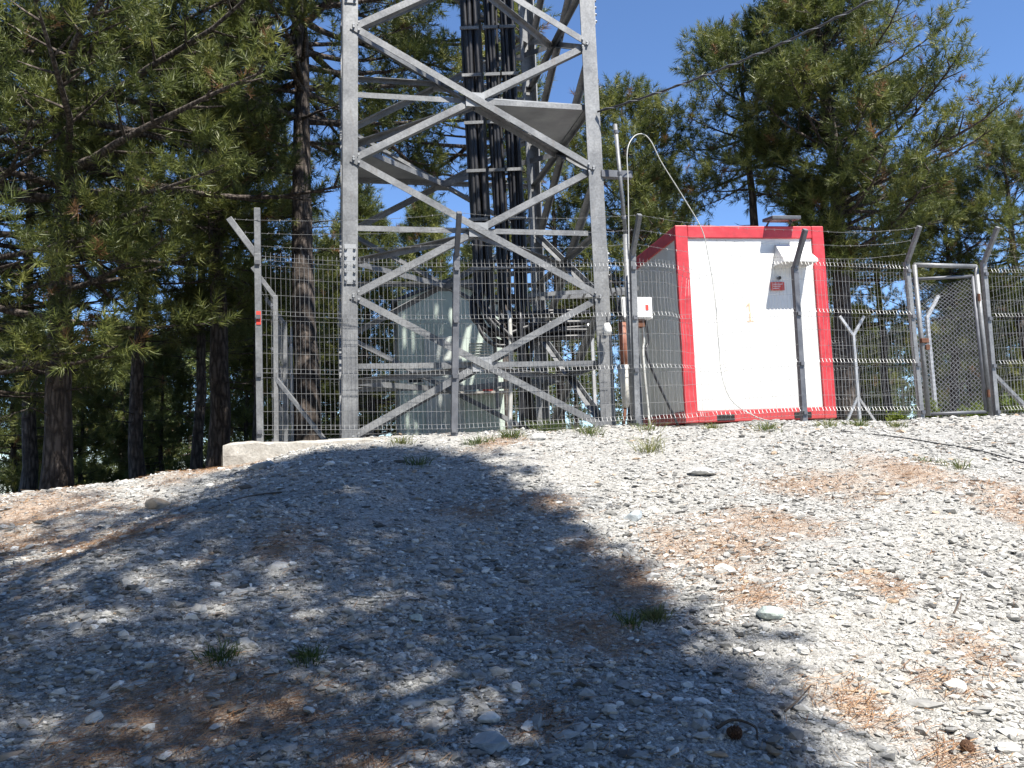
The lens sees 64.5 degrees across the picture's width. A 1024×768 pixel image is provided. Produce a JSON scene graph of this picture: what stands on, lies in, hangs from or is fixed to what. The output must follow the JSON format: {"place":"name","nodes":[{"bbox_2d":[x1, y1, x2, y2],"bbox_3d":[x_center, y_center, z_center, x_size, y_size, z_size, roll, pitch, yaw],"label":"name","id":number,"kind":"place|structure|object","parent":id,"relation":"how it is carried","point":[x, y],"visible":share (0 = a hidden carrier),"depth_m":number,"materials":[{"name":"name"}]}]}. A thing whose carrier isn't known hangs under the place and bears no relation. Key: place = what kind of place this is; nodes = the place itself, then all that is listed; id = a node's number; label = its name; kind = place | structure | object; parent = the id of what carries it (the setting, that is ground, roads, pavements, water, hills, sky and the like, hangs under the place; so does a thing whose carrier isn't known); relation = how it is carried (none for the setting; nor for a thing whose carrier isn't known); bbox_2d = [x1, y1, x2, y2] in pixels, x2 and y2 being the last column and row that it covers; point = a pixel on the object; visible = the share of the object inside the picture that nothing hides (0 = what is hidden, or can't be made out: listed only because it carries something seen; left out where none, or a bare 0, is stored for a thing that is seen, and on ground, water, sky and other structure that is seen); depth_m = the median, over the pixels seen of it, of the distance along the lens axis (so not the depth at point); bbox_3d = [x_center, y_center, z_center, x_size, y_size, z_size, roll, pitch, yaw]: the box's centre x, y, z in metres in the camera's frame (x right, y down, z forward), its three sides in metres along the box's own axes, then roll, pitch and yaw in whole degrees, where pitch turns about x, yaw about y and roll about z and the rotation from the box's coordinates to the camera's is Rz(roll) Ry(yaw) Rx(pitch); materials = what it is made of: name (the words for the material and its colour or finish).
{"place":"outdoors","nodes":[
{"label":"outdoors","id":0,"kind":"place"},
{"bbox_2d":[0,414,1023,767],"bbox_3d":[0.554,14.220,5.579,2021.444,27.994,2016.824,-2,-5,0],"label":"ground","id":1,"kind":"structure","parent":0,"point":[868,649],"depth_m":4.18,"materials":[{"name":"gravel"}]},
{"bbox_2d":[0,309,85,493],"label":"pine tree","id":2,"kind":"object","parent":1,"relation":"on","point":[13,483],"visible":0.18,"depth_m":20.53,"materials":[{"name":"green plant"}]},
{"bbox_2d":[7,340,128,486],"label":"pine tree","id":3,"kind":"object","parent":1,"relation":"on","point":[105,416],"visible":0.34,"depth_m":21.63,"materials":[{"name":"green plant"}]},
{"bbox_2d":[0,10,167,491],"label":"pine tree","id":4,"kind":"object","parent":1,"relation":"on","point":[29,472],"visible":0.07,"depth_m":16.90,"materials":[{"name":"green plant"}]},
{"bbox_2d":[85,710,103,723],"bbox_3d":[-1.490,1.184,2.890,0.061,0.036,0.080,1,-6,-32],"label":"rock","id":5,"kind":"object","parent":1,"relation":"on","point":[94,717],"visible":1,"depth_m":2.87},
{"bbox_2d":[0,0,242,429],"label":"pine tree","id":6,"kind":"object","parent":1,"relation":"on","point":[11,307],"visible":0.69,"depth_m":12.44,"materials":[{"name":"green plant"}]},
{"bbox_2d":[73,313,189,483],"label":"pine tree","id":7,"kind":"object","parent":1,"relation":"on","point":[122,414],"visible":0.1,"depth_m":24.72,"materials":[{"name":"green plant"}]},
{"bbox_2d":[35,3,251,478],"bbox_3d":[-8.621,-3.238,17.892,4.594,11.648,5.557,-2,-5,0],"label":"pine tree","id":8,"kind":"object","parent":1,"relation":"on","point":[136,465],"visible":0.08,"depth_m":17.90,"materials":[{"name":"green plant"}]},
{"bbox_2d":[100,331,209,482],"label":"pine tree","id":9,"kind":"object","parent":1,"relation":"on","point":[164,366],"visible":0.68,"depth_m":22.56,"materials":[{"name":"green plant"}]},
{"bbox_2d":[145,497,170,508],"bbox_3d":[-2.990,1.014,6.864,0.189,0.111,0.184,2,-6,-39],"label":"rock","id":10,"kind":"object","parent":1,"relation":"on","point":[155,503],"visible":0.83,"depth_m":6.80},
{"bbox_2d":[158,750,172,759],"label":"rock","id":11,"kind":"object","parent":1,"relation":"on","point":[165,755],"visible":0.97,"depth_m":2.69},
{"bbox_2d":[0,0,367,490],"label":"pine tree","id":12,"kind":"object","parent":1,"relation":"on","point":[57,468],"visible":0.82,"depth_m":12.53,"materials":[{"name":"green plant"}]},
{"bbox_2d":[90,43,320,469],"bbox_3d":[-7.158,-3.148,19.277,4.967,11.437,5.432,-5,-6,31],"label":"pine tree","id":13,"kind":"object","parent":1,"relation":"on","point":[196,460],"visible":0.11,"depth_m":18.98,"materials":[{"name":"green plant"}]},
{"bbox_2d":[89,0,337,469],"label":"pine tree","id":14,"kind":"object","parent":1,"relation":"on","point":[219,437],"visible":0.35,"depth_m":16.32,"materials":[{"name":"green plant"}]},
{"bbox_2d":[184,634,250,669],"bbox_3d":[-1.198,1.096,3.331,0.226,0.119,0.267,-5,-6,30],"label":"grass tuft","id":15,"kind":"object","parent":1,"relation":"on","point":[220,656],"visible":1,"depth_m":3.33,"materials":[{"name":"plant"}]},
{"bbox_2d":[183,315,293,469],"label":"pine tree","id":16,"kind":"object","parent":1,"relation":"on","point":[246,417],"visible":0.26,"depth_m":23.58,"materials":[{"name":"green plant"}]},
{"bbox_2d":[209,491,281,508],"bbox_3d":[-1.956,0.831,5.815,0.153,0.071,0.909,-4,-5,15],"label":"twig","id":17,"kind":"object","parent":1,"relation":"on","point":[252,495],"visible":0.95,"depth_m":6.11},
{"bbox_2d":[162,102,339,440],"bbox_3d":[-6.870,-2.887,22.726,4.967,11.437,5.432,2,-6,-38],"label":"pine tree","id":18,"kind":"object","parent":1,"relation":"on","point":[324,335],"visible":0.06,"depth_m":22.54,"materials":[{"name":"green plant"}]},
{"bbox_2d":[252,460,274,469],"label":"rock","id":19,"kind":"object","parent":1,"relation":"on","point":[260,465],"visible":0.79,"depth_m":7.38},
{"bbox_2d":[49,0,485,440],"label":"pine tree","id":20,"kind":"object","parent":1,"relation":"on","point":[302,15],"visible":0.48,"depth_m":15.96,"materials":[{"name":"green plant"}]},
{"bbox_2d":[231,315,332,441],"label":"pine tree","id":21,"kind":"object","parent":1,"relation":"on","point":[234,422],"visible":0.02,"depth_m":26.71,"materials":[{"name":"green plant"}]},
{"bbox_2d":[251,266,326,441],"bbox_3d":[-3.747,-0.080,12.962,1.016,2.746,4.952,0,-5,-21],"label":"fence post","id":22,"kind":"object","parent":1,"relation":"on","point":[278,343],"visible":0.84,"depth_m":11.16,"materials":[{"name":"metal"}]},
{"bbox_2d":[221,437,385,466],"bbox_3d":[-2.519,1.080,10.252,1.818,0.690,3.231,-1,-5,-12],"label":"concrete foundation","id":23,"kind":"object","parent":1,"relation":"on","point":[240,453],"visible":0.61,"depth_m":8.63,"materials":[{"name":"concrete"}]},
{"bbox_2d":[286,637,335,667],"bbox_3d":[-0.837,1.111,3.358,0.224,0.108,0.214,-2,-5,0],"label":"grass tuft","id":24,"kind":"object","parent":1,"relation":"on","point":[304,655],"visible":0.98,"depth_m":3.35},
{"bbox_2d":[279,230,392,440],"bbox_3d":[-5.895,-1.163,26.980,4.250,8.467,4.238,-4,-5,18],"label":"pine tree","id":25,"kind":"object","parent":1,"relation":"on","point":[322,399],"visible":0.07,"depth_m":26.88,"materials":[{"name":"green plant"}]},
{"bbox_2d":[315,183,406,438],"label":"pine tree","id":26,"kind":"object","parent":1,"relation":"on","point":[368,207],"visible":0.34,"depth_m":24.82,"materials":[{"name":"green plant"}]},
{"bbox_2d":[389,433,421,445],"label":"grass tuft","id":27,"kind":"object","parent":1,"relation":"on","point":[403,440],"visible":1,"depth_m":8.53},
{"bbox_2d":[361,190,453,435],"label":"pine tree","id":28,"kind":"object","parent":1,"relation":"on","point":[427,211],"visible":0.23,"depth_m":29.83,"materials":[{"name":"green plant"}]},
{"bbox_2d":[409,613,422,620],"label":"rock","id":29,"kind":"object","parent":1,"relation":"on","point":[417,617],"visible":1,"depth_m":3.77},
{"bbox_2d":[401,453,435,467],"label":"grass tuft","id":30,"kind":"object","parent":1,"relation":"on","point":[421,461],"visible":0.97,"depth_m":7.29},
{"bbox_2d":[322,0,572,429],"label":"pine tree","id":31,"kind":"object","parent":1,"relation":"on","point":[418,146],"visible":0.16,"depth_m":18.99,"materials":[{"name":"green plant"}]},
{"bbox_2d":[390,277,506,434],"bbox_3d":[-1.216,-0.344,15.347,2.096,2.985,2.410,-1,-5,-9],"label":"equipment hut","id":32,"kind":"object","parent":1,"relation":"on","point":[422,308],"visible":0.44,"depth_m":14.52,"materials":[{"name":"green paint"}]},
{"bbox_2d":[406,369,424,383],"bbox_3d":[-1.714,-0.133,14.405,0.320,0.260,0.025,-1,-5,-9],"label":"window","id":33,"kind":"structure","parent":32,"relation":"in","point":[411,381],"depth_m":14.39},
{"bbox_2d":[423,336,464,434],"bbox_3d":[-1.210,0.093,14.455,0.680,1.900,0.044,-1,-5,-9],"label":"door","id":34,"kind":"structure","parent":32,"relation":"in","point":[434,356],"depth_m":14.45,"materials":[{"name":"metal"}]},
{"bbox_2d":[461,433,496,446],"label":"grass tuft","id":35,"kind":"object","parent":1,"relation":"on","point":[478,441],"visible":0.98,"depth_m":8.42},
{"bbox_2d":[328,0,632,439],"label":"lattice tower","id":36,"kind":"structure","parent":1,"relation":"on","point":[552,129],"depth_m":10.42,"materials":[{"name":"metal"}]},
{"bbox_2d":[476,0,542,408],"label":"cable ladder","id":37,"kind":"object","parent":36,"relation":"attached to","point":[529,220],"visible":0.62,"depth_m":12.03,"materials":[{"name":"metal"}]},
{"bbox_2d":[460,0,593,352],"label":"cable bundle","id":38,"kind":"object","parent":37,"relation":"attached to","point":[473,121],"visible":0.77,"depth_m":11.72,"materials":[{"name":"rubber"}]},
{"bbox_2d":[498,0,538,429],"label":"cable bundle","id":39,"kind":"object","parent":36,"relation":"attached to","point":[507,27],"visible":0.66,"depth_m":11.74,"materials":[{"name":"rubber"}]},
{"bbox_2d":[482,0,589,341],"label":"cable bundle","id":40,"kind":"object","parent":36,"relation":"attached to","point":[490,27],"visible":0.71,"depth_m":11.77,"materials":[{"name":"rubber"}]},
{"bbox_2d":[603,314,611,335],"bbox_3d":[1.181,-0.741,10.049,0.110,0.272,0.110,-2,-5,0],"label":"bulkhead lamp","id":41,"kind":"object","parent":36,"relation":"attached to","point":[607,327],"visible":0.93,"depth_m":10.01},
{"bbox_2d":[597,0,873,112],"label":"overhead cable","id":42,"kind":"object","parent":36,"relation":"attached to","point":[748,57],"visible":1,"depth_m":9.74,"materials":[{"name":"rubber"}]},
{"bbox_2d":[452,226,518,428],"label":"pine tree","id":43,"kind":"object","parent":1,"relation":"on","point":[464,264],"visible":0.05,"depth_m":27.12,"materials":[{"name":"green plant"}]},
{"bbox_2d":[477,711,500,722],"bbox_3d":[-0.087,1.226,2.978,0.073,0.039,0.065,1,-6,-35],"label":"rock","id":44,"kind":"object","parent":1,"relation":"on","point":[490,717],"visible":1,"depth_m":2.96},
{"bbox_2d":[470,731,510,754],"bbox_3d":[-0.070,1.242,2.804,0.114,0.059,0.162,-11,0,-36],"label":"rock","id":45,"kind":"object","parent":1,"relation":"on","point":[490,742],"visible":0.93,"depth_m":2.77,"materials":[{"name":"stone"}]},
{"bbox_2d":[506,310,512,428],"bbox_3d":[-0.035,-0.129,11.460,0.123,1.863,0.307,-2,-5,0],"label":"conduit","id":46,"kind":"object","parent":1,"relation":"on","point":[510,400],"visible":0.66,"depth_m":11.32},
{"bbox_2d":[0,415,1023,767],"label":"needle litter","id":47,"kind":"object","parent":1,"relation":"on","point":[242,683],"visible":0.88,"depth_m":3.42,"materials":[{"name":"plant"}]},
{"bbox_2d":[0,258,1023,488],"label":"forest","id":48,"kind":"object","parent":1,"relation":"on","point":[586,381],"visible":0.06,"depth_m":36.78,"materials":[{"name":"plant"}]},
{"bbox_2d":[497,424,530,439],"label":"grass tuft","id":49,"kind":"object","parent":1,"relation":"on","point":[516,434],"visible":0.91,"depth_m":8.72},
{"bbox_2d":[509,681,520,691],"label":"rock","id":50,"kind":"object","parent":1,"relation":"on","point":[514,685],"visible":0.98,"depth_m":3.20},
{"bbox_2d":[516,310,523,428],"bbox_3d":[0.120,-0.129,11.460,0.125,1.863,0.307,-2,-5,0],"label":"conduit","id":51,"kind":"object","parent":1,"relation":"on","point":[521,411],"visible":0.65,"depth_m":11.34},
{"bbox_2d":[530,433,545,439],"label":"rock","id":52,"kind":"object","parent":1,"relation":"on","point":[538,436],"visible":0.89,"depth_m":8.56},
{"bbox_2d":[460,125,624,428],"bbox_3d":[0.902,-2.881,22.608,4.557,9.552,3.767,-4,-5,18],"label":"pine tree","id":53,"kind":"object","parent":1,"relation":"on","point":[576,188],"visible":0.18,"depth_m":22.11,"materials":[{"name":"green plant"}]},
{"bbox_2d":[522,417,569,431],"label":"grass tuft","id":54,"kind":"object","parent":1,"relation":"on","point":[554,425],"visible":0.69,"depth_m":9.81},
{"bbox_2d":[289,323,848,441],"bbox_3d":[1.566,0.050,16.613,11.809,2.876,0.354,-1,-5,-11],"label":"wire fence","id":55,"kind":"object","parent":1,"relation":"on","point":[292,405],"visible":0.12,"depth_m":15.69,"materials":[{"name":"metal"}]},
{"bbox_2d":[508,286,638,367],"bbox_3d":[0.892,-0.311,11.915,2.152,2.222,0.375,-1,-5,-10],"label":"cable tray","id":56,"kind":"object","parent":1,"relation":"on","point":[548,295],"visible":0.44,"depth_m":11.99,"materials":[{"name":"metal"}]},
{"bbox_2d":[226,208,925,441],"bbox_3d":[1.144,-0.611,9.649,8.643,2.872,0.447,-1,-5,-13],"label":"wire fence","id":57,"kind":"object","parent":1,"relation":"on","point":[255,250],"visible":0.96,"depth_m":9.69,"materials":[{"name":"metal"}]},
{"bbox_2d":[618,297,679,426],"bbox_3d":[1.757,-0.222,10.352,0.741,1.767,0.235,-1,-5,-11],"label":"junction box","id":58,"kind":"object","parent":57,"relation":"attached to","point":[642,301],"visible":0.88,"depth_m":10.32,"materials":[{"name":"white plastic"},{"name":"red plastic"},{"name":"grey metal"}]},
{"bbox_2d":[570,423,607,437],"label":"grass tuft","id":59,"kind":"object","parent":1,"relation":"on","point":[588,431],"visible":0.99,"depth_m":9.05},
{"bbox_2d":[608,273,628,424],"bbox_3d":[1.372,-0.414,10.220,0.258,2.015,0.170,-2,-5,0],"label":"riser pipe","id":60,"kind":"object","parent":1,"relation":"on","point":[623,377],"visible":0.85,"depth_m":10.17,"materials":[{"name":"metal"}]},
{"bbox_2d":[613,124,632,424],"bbox_3d":[1.418,-1.284,10.070,0.118,4.032,0.122,-2,-5,0],"label":"steel pole","id":61,"kind":"object","parent":1,"relation":"on","point":[626,266],"visible":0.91,"depth_m":10.08,"materials":[{"name":"metal"}]},
{"bbox_2d":[626,133,782,422],"bbox_3d":[2.470,-1.336,10.160,1.712,3.774,1.118,-5,-6,26],"label":"white cable","id":62,"kind":"object","parent":61,"relation":"attached to","point":[707,254],"visible":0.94,"depth_m":10.40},
{"bbox_2d":[544,70,705,425],"bbox_3d":[3.584,-3.527,22.544,6.299,10.654,5.493,1,-6,-34],"label":"pine tree","id":63,"kind":"object","parent":1,"relation":"on","point":[650,121],"visible":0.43,"depth_m":21.71,"materials":[{"name":"green plant"}]},
{"bbox_2d":[608,606,654,633],"bbox_3d":[0.571,1.126,3.921,0.257,0.127,0.328,-5,-6,25],"label":"grass tuft","id":64,"kind":"object","parent":1,"relation":"on","point":[633,623],"visible":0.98,"depth_m":3.91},
{"bbox_2d":[623,510,641,521],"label":"rock","id":65,"kind":"object","parent":1,"relation":"on","point":[635,515],"visible":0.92,"depth_m":5.63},
{"bbox_2d":[617,426,668,453],"bbox_3d":[1.329,0.550,8.020,0.611,0.308,0.532,0,-6,-27],"label":"grass tuft","id":66,"kind":"object","parent":1,"relation":"on","point":[651,445],"visible":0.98,"depth_m":8.00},
{"bbox_2d":[579,160,707,369],"bbox_3d":[4.388,-2.564,25.437,5.418,9.162,4.724,-2,-5,2],"label":"pine tree","id":67,"kind":"object","parent":1,"relation":"on","point":[615,236],"visible":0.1,"depth_m":25.05,"materials":[{"name":"green plant"}]},
{"bbox_2d":[631,419,668,431],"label":"grass tuft","id":68,"kind":"object","parent":1,"relation":"on","point":[644,427],"visible":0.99,"depth_m":9.28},
{"bbox_2d":[645,572,660,578],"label":"rock","id":69,"kind":"object","parent":1,"relation":"on","point":[653,574],"visible":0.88,"depth_m":4.49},
{"bbox_2d":[630,601,678,624],"bbox_3d":[0.706,1.121,4.011,0.225,0.121,0.238,1,-6,-33],"label":"grass tuft","id":70,"kind":"object","parent":1,"relation":"on","point":[656,613],"visible":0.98,"depth_m":4.00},
{"bbox_2d":[687,467,716,474],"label":"rock","id":71,"kind":"object","parent":1,"relation":"on","point":[702,471],"visible":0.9,"depth_m":6.76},
{"bbox_2d":[698,421,725,428],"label":"grass tuft","id":72,"kind":"object","parent":1,"relation":"on","point":[711,426],"visible":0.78,"depth_m":9.38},
{"bbox_2d":[714,563,737,574],"bbox_3d":[1.210,1.059,4.597,0.123,0.076,0.120,13,-10,-42],"label":"rock","id":73,"kind":"object","parent":1,"relation":"on","point":[723,568],"visible":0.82,"depth_m":4.56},
{"bbox_2d":[726,725,742,739],"bbox_3d":[0.778,1.221,2.840,0.056,0.050,0.051,-2,-5,0],"label":"pine cone","id":74,"kind":"object","parent":1,"relation":"on","point":[734,732],"visible":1,"depth_m":2.83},
{"bbox_2d":[636,225,836,426],"bbox_3d":[3.339,-0.638,12.605,2.271,3.119,2.700,-1,-5,-9],"label":"portable cabin","id":75,"kind":"object","parent":1,"relation":"on","point":[761,239],"visible":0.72,"depth_m":11.63,"materials":[{"name":"metal"}]},
{"bbox_2d":[762,215,800,225],"bbox_3d":[3.902,-2.361,11.734,0.440,0.142,0.322,-1,-5,-9],"label":"floodlight","id":76,"kind":"object","parent":75,"relation":"on","point":[779,219],"visible":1,"depth_m":11.63,"materials":[{"name":"metal"}]},
{"bbox_2d":[715,718,757,739],"bbox_3d":[0.795,1.217,2.865,0.144,0.056,0.052,-4,-5,19],"label":"twig","id":77,"kind":"object","parent":1,"relation":"on","point":[722,724],"visible":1,"depth_m":2.87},
{"bbox_2d":[657,0,847,225],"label":"pine tree","id":78,"kind":"object","parent":1,"relation":"on","point":[721,48],"visible":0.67,"depth_m":20.55,"materials":[{"name":"green plant"}]},
{"bbox_2d":[747,419,784,432],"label":"grass tuft","id":79,"kind":"object","parent":1,"relation":"on","point":[766,427],"visible":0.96,"depth_m":8.82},
{"bbox_2d":[756,606,784,619],"bbox_3d":[1.241,1.108,3.908,0.143,0.073,0.122,12,-15,-41],"label":"rock","id":80,"kind":"object","parent":1,"relation":"on","point":[768,612],"visible":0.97,"depth_m":3.87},
{"bbox_2d":[784,685,811,712],"bbox_3d":[1.104,1.209,3.111,0.198,0.061,0.017,2,-6,-39],"label":"twig","id":81,"kind":"object","parent":1,"relation":"on","point":[793,704],"visible":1,"depth_m":3.09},
{"bbox_2d":[796,646,809,653],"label":"rock","id":82,"kind":"object","parent":1,"relation":"on","point":[802,650],"visible":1,"depth_m":3.53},
{"bbox_2d":[810,416,839,427],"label":"grass tuft","id":83,"kind":"object","parent":1,"relation":"on","point":[829,423],"visible":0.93,"depth_m":8.90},
{"bbox_2d":[827,282,836,411],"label":"pine tree","id":84,"kind":"object","parent":1,"relation":"on","point":[831,314],"visible":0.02,"depth_m":26.59,"materials":[{"name":"green plant"}]},
{"bbox_2d":[840,417,873,426],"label":"grass tuft","id":85,"kind":"object","parent":1,"relation":"on","point":[857,423],"visible":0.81,"depth_m":9.51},
{"bbox_2d":[719,0,1023,420],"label":"pine tree","id":86,"kind":"object","parent":1,"relation":"on","point":[877,99],"visible":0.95,"depth_m":18.10,"materials":[{"name":"green plant"}]},
{"bbox_2d":[827,301,915,420],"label":"pine tree","id":87,"kind":"object","parent":1,"relation":"on","point":[870,356],"visible":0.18,"depth_m":24.52,"materials":[{"name":"green plant"}]},
{"bbox_2d":[885,420,909,427],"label":"grass tuft","id":88,"kind":"object","parent":1,"relation":"on","point":[897,425],"visible":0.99,"depth_m":9.34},
{"bbox_2d":[826,140,969,420],"bbox_3d":[10.152,-2.768,21.933,3.308,8.387,4.001,2,-7,-40],"label":"pine tree","id":89,"kind":"object","parent":1,"relation":"on","point":[877,307],"visible":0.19,"depth_m":21.96,"materials":[{"name":"green plant"}]},
{"bbox_2d":[885,408,910,420],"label":"shrub","id":90,"kind":"object","parent":1,"relation":"on","point":[895,416],"visible":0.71,"depth_m":11.13,"materials":[{"name":"green plant"}]},
{"bbox_2d":[913,398,941,417],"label":"shrub","id":91,"kind":"object","parent":1,"relation":"on","point":[935,404],"visible":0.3,"depth_m":11.00,"materials":[{"name":"green plant"}]},
{"bbox_2d":[838,274,1023,420],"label":"wire fence","id":92,"kind":"object","parent":1,"relation":"on","point":[857,391],"visible":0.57,"depth_m":15.60,"materials":[{"name":"metal"}]},
{"bbox_2d":[840,430,1023,463],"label":"ground cable","id":93,"kind":"object","parent":1,"relation":"on","point":[940,444],"visible":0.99,"depth_m":7.89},
{"bbox_2d":[864,165,1023,416],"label":"pine tree","id":94,"kind":"object","parent":1,"relation":"on","point":[930,247],"visible":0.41,"depth_m":20.79,"materials":[{"name":"green plant"}]},
{"bbox_2d":[943,678,966,693],"bbox_3d":[1.782,1.212,3.254,0.074,0.046,0.100,-9,6,-15],"label":"rock","id":95,"kind":"object","parent":1,"relation":"on","point":[959,684],"visible":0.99,"depth_m":3.23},
{"bbox_2d":[936,457,975,470],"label":"grass tuft","id":96,"kind":"object","parent":1,"relation":"on","point":[956,465],"visible":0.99,"depth_m":6.67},
{"bbox_2d":[900,287,1022,417],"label":"pine tree","id":97,"kind":"object","parent":1,"relation":"on","point":[960,378],"visible":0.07,"depth_m":23.67,"materials":[{"name":"green plant"}]},
{"bbox_2d":[959,739,975,753],"bbox_3d":[1.590,1.269,2.832,0.050,0.050,0.056,-2,-5,0],"label":"pine cone","id":98,"kind":"object","parent":1,"relation":"on","point":[968,746],"visible":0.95,"depth_m":2.82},
{"bbox_2d":[956,399,987,415],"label":"shrub","id":99,"kind":"object","parent":1,"relation":"on","point":[976,407],"visible":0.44,"depth_m":12.94,"materials":[{"name":"green plant"}]},
{"bbox_2d":[921,104,1023,380],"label":"pine tree","id":100,"kind":"object","parent":1,"relation":"on","point":[1005,147],"visible":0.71,"depth_m":20.17,"materials":[{"name":"green plant"}]},
{"bbox_2d":[959,299,1023,416],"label":"pine tree","id":101,"kind":"object","parent":1,"relation":"on","point":[1019,359],"visible":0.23,"depth_m":22.53,"materials":[{"name":"green plant"}]},
{"bbox_2d":[980,226,1023,415],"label":"wire fence","id":102,"kind":"object","parent":1,"relation":"on","point":[995,378],"visible":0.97,"depth_m":10.91,"materials":[{"name":"metal"}]},
{"bbox_2d":[911,263,992,415],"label":"wire gate","id":103,"kind":"structure","parent":102,"relation":"attached to","point":[980,332],"depth_m":10.89,"materials":[{"name":"metal"}]},
{"bbox_2d":[997,742,1020,753],"bbox_3d":[1.729,1.268,2.823,0.075,0.034,0.069,-4,-5,22],"label":"rock","id":104,"kind":"object","parent":1,"relation":"on","point":[1007,747],"visible":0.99,"depth_m":2.80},
{"bbox_2d":[999,392,1023,414],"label":"shrub","id":105,"kind":"object","parent":1,"relation":"on","point":[1009,408],"visible":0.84,"depth_m":12.19,"materials":[{"name":"green plant"}]},
{"bbox_2d":[0,0,1023,493],"label":"sky","id":106,"kind":"structure","parent":0,"point":[638,37],"materials":[{"name":"blue"}]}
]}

